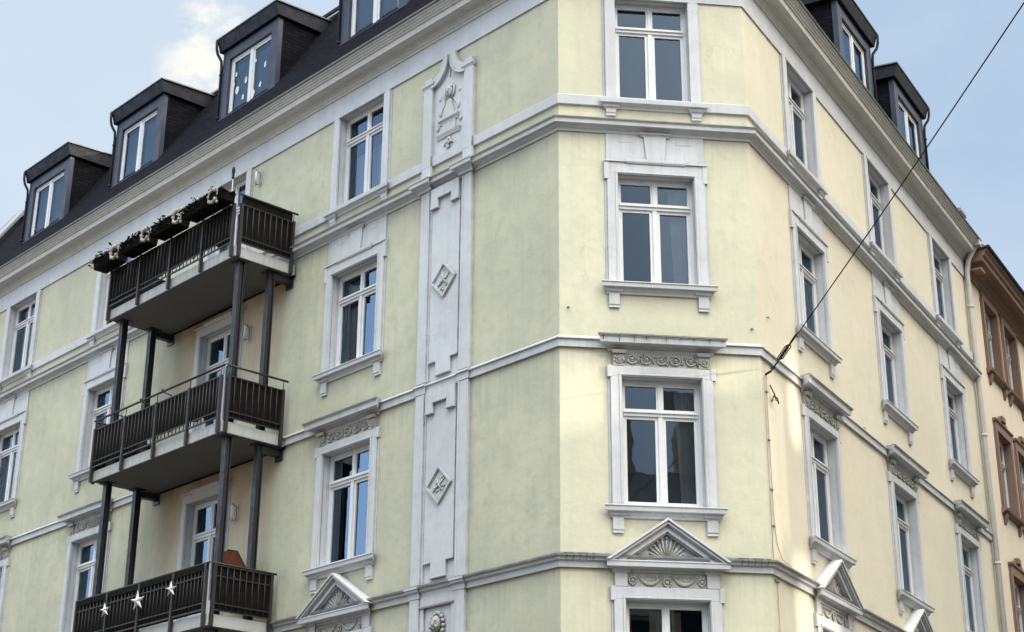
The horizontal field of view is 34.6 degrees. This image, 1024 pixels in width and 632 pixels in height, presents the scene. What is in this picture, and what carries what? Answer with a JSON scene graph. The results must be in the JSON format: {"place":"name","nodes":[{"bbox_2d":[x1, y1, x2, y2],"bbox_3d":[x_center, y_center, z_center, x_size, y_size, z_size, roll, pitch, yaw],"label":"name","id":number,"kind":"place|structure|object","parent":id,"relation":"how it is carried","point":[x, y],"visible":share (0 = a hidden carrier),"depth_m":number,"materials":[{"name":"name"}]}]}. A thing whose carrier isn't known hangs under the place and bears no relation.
{"place":"outdoors","nodes":[
{"label":"outdoors","id":0,"kind":"place"},
{"bbox_2d":[0,0,1023,289],"label":"sky","id":1,"kind":"structure","parent":0,"point":[65,65],"materials":[{"name":"blue"}]},
{"label":"ground","id":2,"kind":"structure","parent":0,"visible":0},
{"bbox_2d":[72,193,298,631],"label":"balcony tower","id":3,"kind":"structure","parent":2,"relation":"on","point":[145,298],"depth_m":31.55,"materials":[{"name":"metal"}]},
{"bbox_2d":[100,603,108,615],"bbox_3d":[-7.673,5.527,30.986,0.244,0.277,0.102,-4,-22,10],"label":"paper star","id":4,"kind":"object","parent":3,"relation":"hanging from","point":[104,610],"visible":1,"depth_m":30.95,"materials":[{"name":"white paper"}]},
{"bbox_2d":[88,242,126,273],"bbox_3d":[-8.430,-1.215,34.413,0.549,0.451,0.946,19,-29,-39],"label":"planter box","id":5,"kind":"object","parent":3,"relation":"attached to","point":[103,263],"visible":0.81,"depth_m":34.27,"materials":[{"name":"black plastic"}]},
{"bbox_2d":[109,243,118,259],"bbox_3d":[-8.198,-1.309,33.873,0.087,0.355,0.325,19,-29,-39],"label":"wreath","id":6,"kind":"object","parent":3,"relation":"hanging from","point":[111,253],"visible":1,"depth_m":33.86,"materials":[{"name":"white plant"}]},
{"bbox_2d":[116,230,157,258],"bbox_3d":[-7.642,-1.512,33.628,0.559,0.416,1.021,19,-29,-39],"label":"planter box","id":7,"kind":"object","parent":3,"relation":"attached to","point":[133,247],"visible":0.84,"depth_m":33.49,"materials":[{"name":"black plastic"}]},
{"bbox_2d":[131,591,143,608],"bbox_3d":[-6.875,5.206,30.193,0.343,0.372,0.105,-6,-23,15],"label":"paper star","id":8,"kind":"object","parent":3,"relation":"hanging from","point":[137,600],"visible":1,"depth_m":30.15,"materials":[{"name":"white paper"}]},
{"bbox_2d":[140,225,150,241],"bbox_3d":[-7.380,-1.630,33.056,0.087,0.355,0.325,19,-29,-39],"label":"wreath","id":9,"kind":"object","parent":3,"relation":"hanging from","point":[146,236],"visible":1,"depth_m":33.04,"materials":[{"name":"white plastic"}]},
{"bbox_2d":[146,212,189,240],"bbox_3d":[-6.835,-1.822,32.802,0.567,0.387,1.037,19,-29,-39],"label":"planter box","id":10,"kind":"object","parent":3,"relation":"attached to","point":[164,229],"visible":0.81,"depth_m":32.70,"materials":[{"name":"black plastic"}]},
{"bbox_2d":[166,581,175,595],"bbox_3d":[-6.101,4.871,29.437,0.102,0.282,0.254,15,-26,-33],"label":"paper star","id":11,"kind":"object","parent":3,"relation":"hanging from","point":[170,589],"visible":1,"depth_m":29.40,"materials":[{"name":"white paper"}]},
{"bbox_2d":[171,207,182,223],"bbox_3d":[-6.575,-1.947,32.253,0.087,0.355,0.325,19,-29,-39],"label":"wreath","id":12,"kind":"object","parent":3,"relation":"hanging from","point":[178,218],"visible":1,"depth_m":32.24,"materials":[{"name":"white plant"}]},
{"bbox_2d":[179,182,235,222],"bbox_3d":[-5.891,-2.217,31.879,0.554,0.449,1.427,19,-29,-39],"label":"planter box","id":13,"kind":"object","parent":3,"relation":"attached to","point":[199,210],"visible":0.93,"depth_m":31.71,"materials":[{"name":"black plastic"}]},
{"bbox_2d":[207,186,217,203],"bbox_3d":[-5.723,-2.282,31.402,0.087,0.355,0.325,19,-29,-39],"label":"wreath","id":14,"kind":"object","parent":13,"relation":"hanging from","point":[209,197],"visible":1,"depth_m":31.39,"materials":[{"name":"white plant"}]},
{"bbox_2d":[227,167,234,248],"bbox_3d":[-5.442,-2.082,31.833,0.065,1.820,0.065,-9,-24,23],"label":"garden pole","id":15,"kind":"object","parent":3,"relation":"on","point":[233,172],"visible":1,"depth_m":32.07,"materials":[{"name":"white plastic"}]},
{"bbox_2d":[223,549,245,566],"bbox_3d":[-5.046,4.934,30.026,0.036,1.486,1.156,19,-29,-39],"label":"deck chair","id":16,"kind":"object","parent":3,"relation":"on","point":[232,557],"visible":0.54,"depth_m":30.30,"materials":[{"name":"orange fabric"}]},
{"bbox_2d":[0,0,1007,631],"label":"apartment building","id":17,"kind":"structure","parent":2,"relation":"on","point":[564,280],"depth_m":29.20,"materials":[{"name":"yellow paint"}]},
{"bbox_2d":[0,535,11,631],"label":"window","id":18,"kind":"structure","parent":17,"relation":"in","point":[5,546],"depth_m":37.90,"materials":[{"name":"white paint"}]},
{"bbox_2d":[0,390,29,517],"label":"window","id":19,"kind":"structure","parent":17,"relation":"in","point":[14,412],"depth_m":39.60,"materials":[{"name":"white paint"}]},
{"bbox_2d":[0,288,42,392],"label":"window","id":20,"kind":"structure","parent":17,"relation":"in","point":[13,323],"depth_m":41.04,"materials":[{"name":"white paint"}]},
{"bbox_2d":[57,498,113,631],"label":"window","id":21,"kind":"structure","parent":17,"relation":"in","point":[83,522],"depth_m":35.52,"materials":[{"name":"white paint"}]},
{"bbox_2d":[68,342,129,492],"bbox_3d":[-8.988,2.270,36.499,0.544,3.135,2.011,19,-29,-39],"label":"window","id":22,"kind":"structure","parent":17,"relation":"in","point":[101,369],"depth_m":36.82,"materials":[{"name":"white paint"}]},
{"bbox_2d":[85,233,138,346],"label":"window","id":23,"kind":"structure","parent":17,"relation":"in","point":[99,326],"depth_m":37.94,"materials":[{"name":"white paint"}]},
{"bbox_2d":[173,479,230,621],"bbox_3d":[-5.935,4.786,31.896,0.357,3.069,1.736,19,-29,-39],"label":"balcony door","id":24,"kind":"structure","parent":17,"relation":"in","point":[206,496],"depth_m":32.39,"materials":[{"name":"white paint"}]},
{"bbox_2d":[189,309,243,432],"bbox_3d":[-5.912,1.519,33.206,0.357,3.149,1.736,19,-29,-39],"label":"balcony door","id":25,"kind":"structure","parent":17,"relation":"in","point":[219,328],"depth_m":33.75,"materials":[{"name":"white paint"}]},
{"bbox_2d":[203,167,254,261],"bbox_3d":[-5.881,-1.567,34.451,0.333,2.765,1.706,19,-29,-39],"label":"balcony door","id":26,"kind":"structure","parent":17,"relation":"in","point":[246,178],"depth_m":34.68,"materials":[{"name":"white paint"}]},
{"bbox_2d":[230,503,238,521],"bbox_3d":[-5.288,3.747,31.308,0.150,0.378,0.070,19,-29,-39],"label":"wall lamp","id":27,"kind":"object","parent":17,"relation":"attached to","point":[232,512],"visible":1,"depth_m":31.29,"materials":[{"name":"paint"}]},
{"bbox_2d":[243,323,250,340],"bbox_3d":[-5.264,0.331,32.677,0.150,0.378,0.070,19,-29,-39],"label":"wall lamp","id":28,"kind":"object","parent":17,"relation":"attached to","point":[245,332],"visible":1,"depth_m":32.66,"materials":[{"name":"paint"}]},
{"bbox_2d":[254,169,261,185],"bbox_3d":[-5.242,-2.844,33.949,0.150,0.378,0.070,19,-29,-39],"label":"wall lamp","id":29,"kind":"object","parent":17,"relation":"attached to","point":[256,177],"visible":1,"depth_m":33.93,"materials":[{"name":"paint"}]},
{"bbox_2d":[295,573,372,631],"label":"window","id":30,"kind":"structure","parent":17,"relation":"in","point":[336,590],"depth_m":28.12,"materials":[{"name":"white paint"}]},
{"bbox_2d":[301,396,380,594],"bbox_3d":[-2.916,3.186,28.910,0.534,3.187,2.182,19,-29,-39],"label":"window","id":31,"kind":"structure","parent":17,"relation":"in","point":[354,430],"depth_m":29.09,"materials":[{"name":"white paint"}]},
{"bbox_2d":[312,215,387,396],"bbox_3d":[-2.813,-0.159,30.330,0.544,3.135,2.011,19,-29,-39],"label":"window","id":32,"kind":"structure","parent":17,"relation":"in","point":[364,249],"depth_m":30.50,"materials":[{"name":"white paint"}]},
{"bbox_2d":[323,88,392,226],"bbox_3d":[-2.784,-2.980,31.469,0.506,2.320,1.966,19,-29,-39],"label":"window","id":33,"kind":"structure","parent":17,"relation":"in","point":[372,169],"depth_m":31.66,"materials":[{"name":"white paint"}]},
{"bbox_2d":[600,0,708,121],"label":"window","id":34,"kind":"structure","parent":17,"relation":"in","point":[688,35],"depth_m":28.00,"materials":[{"name":"white paint"}]},
{"bbox_2d":[602,132,718,312],"bbox_3d":[2.340,-1.504,26.883,1.901,3.135,0.544,3,-22,-6],"label":"window","id":35,"kind":"structure","parent":17,"relation":"in","point":[654,161],"depth_m":26.99,"materials":[{"name":"white paint"}]},
{"bbox_2d":[598,332,728,536],"bbox_3d":[2.322,1.850,25.483,2.072,3.187,0.648,3,-22,-6],"label":"window","id":36,"kind":"structure","parent":17,"relation":"in","point":[659,362],"depth_m":25.64,"materials":[{"name":"white paint"}]},
{"bbox_2d":[605,517,731,631],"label":"window","id":37,"kind":"structure","parent":17,"relation":"in","point":[664,586],"depth_m":24.54,"materials":[{"name":"white paint"}]},
{"bbox_2d":[779,53,828,198],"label":"window","id":38,"kind":"structure","parent":17,"relation":"in","point":[805,110],"depth_m":30.63,"materials":[{"name":"white paint"}]},
{"bbox_2d":[787,184,842,379],"bbox_3d":[5.176,-0.582,29.133,0.544,3.135,1.991,-12,-25,28],"label":"window","id":39,"kind":"structure","parent":17,"relation":"in","point":[806,227],"depth_m":29.35,"materials":[{"name":"white paint"}]},
{"bbox_2d":[800,373,856,572],"bbox_3d":[5.197,2.782,27.757,0.648,3.187,2.162,-12,-25,28],"label":"window","id":40,"kind":"structure","parent":17,"relation":"in","point":[822,410],"depth_m":28.02,"materials":[{"name":"white paint"}]},
{"bbox_2d":[813,559,864,631],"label":"window","id":41,"kind":"structure","parent":17,"relation":"in","point":[832,613],"depth_m":26.91,"materials":[{"name":"white paint"}]},
{"bbox_2d":[861,153,903,281],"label":"window","id":42,"kind":"structure","parent":17,"relation":"in","point":[886,248],"depth_m":34.26,"materials":[{"name":"white paint"}]},
{"bbox_2d":[765,2,1023,403],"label":"span cable","id":43,"kind":"object","parent":17,"relation":"attached to","point":[784,349],"visible":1,"depth_m":22.63,"materials":[{"name":"black metal"}]},
{"bbox_2d":[871,272,918,445],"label":"window","id":44,"kind":"structure","parent":17,"relation":"in","point":[886,307],"depth_m":32.98,"materials":[{"name":"white paint"}]},
{"bbox_2d":[886,444,934,618],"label":"window","id":45,"kind":"structure","parent":17,"relation":"in","point":[904,473],"depth_m":31.65,"materials":[{"name":"white paint"}]},
{"bbox_2d":[902,609,933,631],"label":"window","id":46,"kind":"structure","parent":17,"relation":"in","point":[917,621],"depth_m":30.63,"materials":[{"name":"white paint"}]},
{"bbox_2d":[927,233,963,347],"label":"window","id":47,"kind":"structure","parent":17,"relation":"in","point":[943,273],"depth_m":37.86,"materials":[{"name":"white paint"}]},
{"bbox_2d":[937,343,979,497],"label":"window","id":48,"kind":"structure","parent":17,"relation":"in","point":[952,387],"depth_m":36.56,"materials":[{"name":"white paint"}]},
{"bbox_2d":[953,500,989,631],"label":"window","id":49,"kind":"structure","parent":17,"relation":"in","point":[968,522],"depth_m":35.31,"materials":[{"name":"white paint"}]},
{"bbox_2d":[934,207,1023,631],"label":"terraced house","id":50,"kind":"structure","parent":2,"relation":"on","point":[998,295],"depth_m":40.18,"materials":[{"name":"brown paint"}]},
{"bbox_2d":[979,287,1010,400],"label":"window","id":51,"kind":"structure","parent":50,"relation":"in","point":[989,310],"depth_m":41.18,"materials":[{"name":"brown stone"}]},
{"bbox_2d":[992,416,1023,536],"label":"window","id":52,"kind":"structure","parent":50,"relation":"in","point":[1010,508],"depth_m":39.90,"materials":[{"name":"brown paint"}]},
{"bbox_2d":[999,311,1023,420],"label":"window","id":53,"kind":"structure","parent":50,"relation":"in","point":[1008,332],"depth_m":42.70,"materials":[{"name":"brown paint"}]},
{"bbox_2d":[1008,558,1023,631],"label":"window","id":54,"kind":"structure","parent":50,"relation":"in","point":[1016,573],"depth_m":38.64,"materials":[{"name":"brown paint"}]},
{"bbox_2d":[1012,436,1023,533],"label":"window","id":55,"kind":"structure","parent":50,"relation":"in","point":[1018,443],"depth_m":40.84,"materials":[{"name":"brown paint"}]}
]}

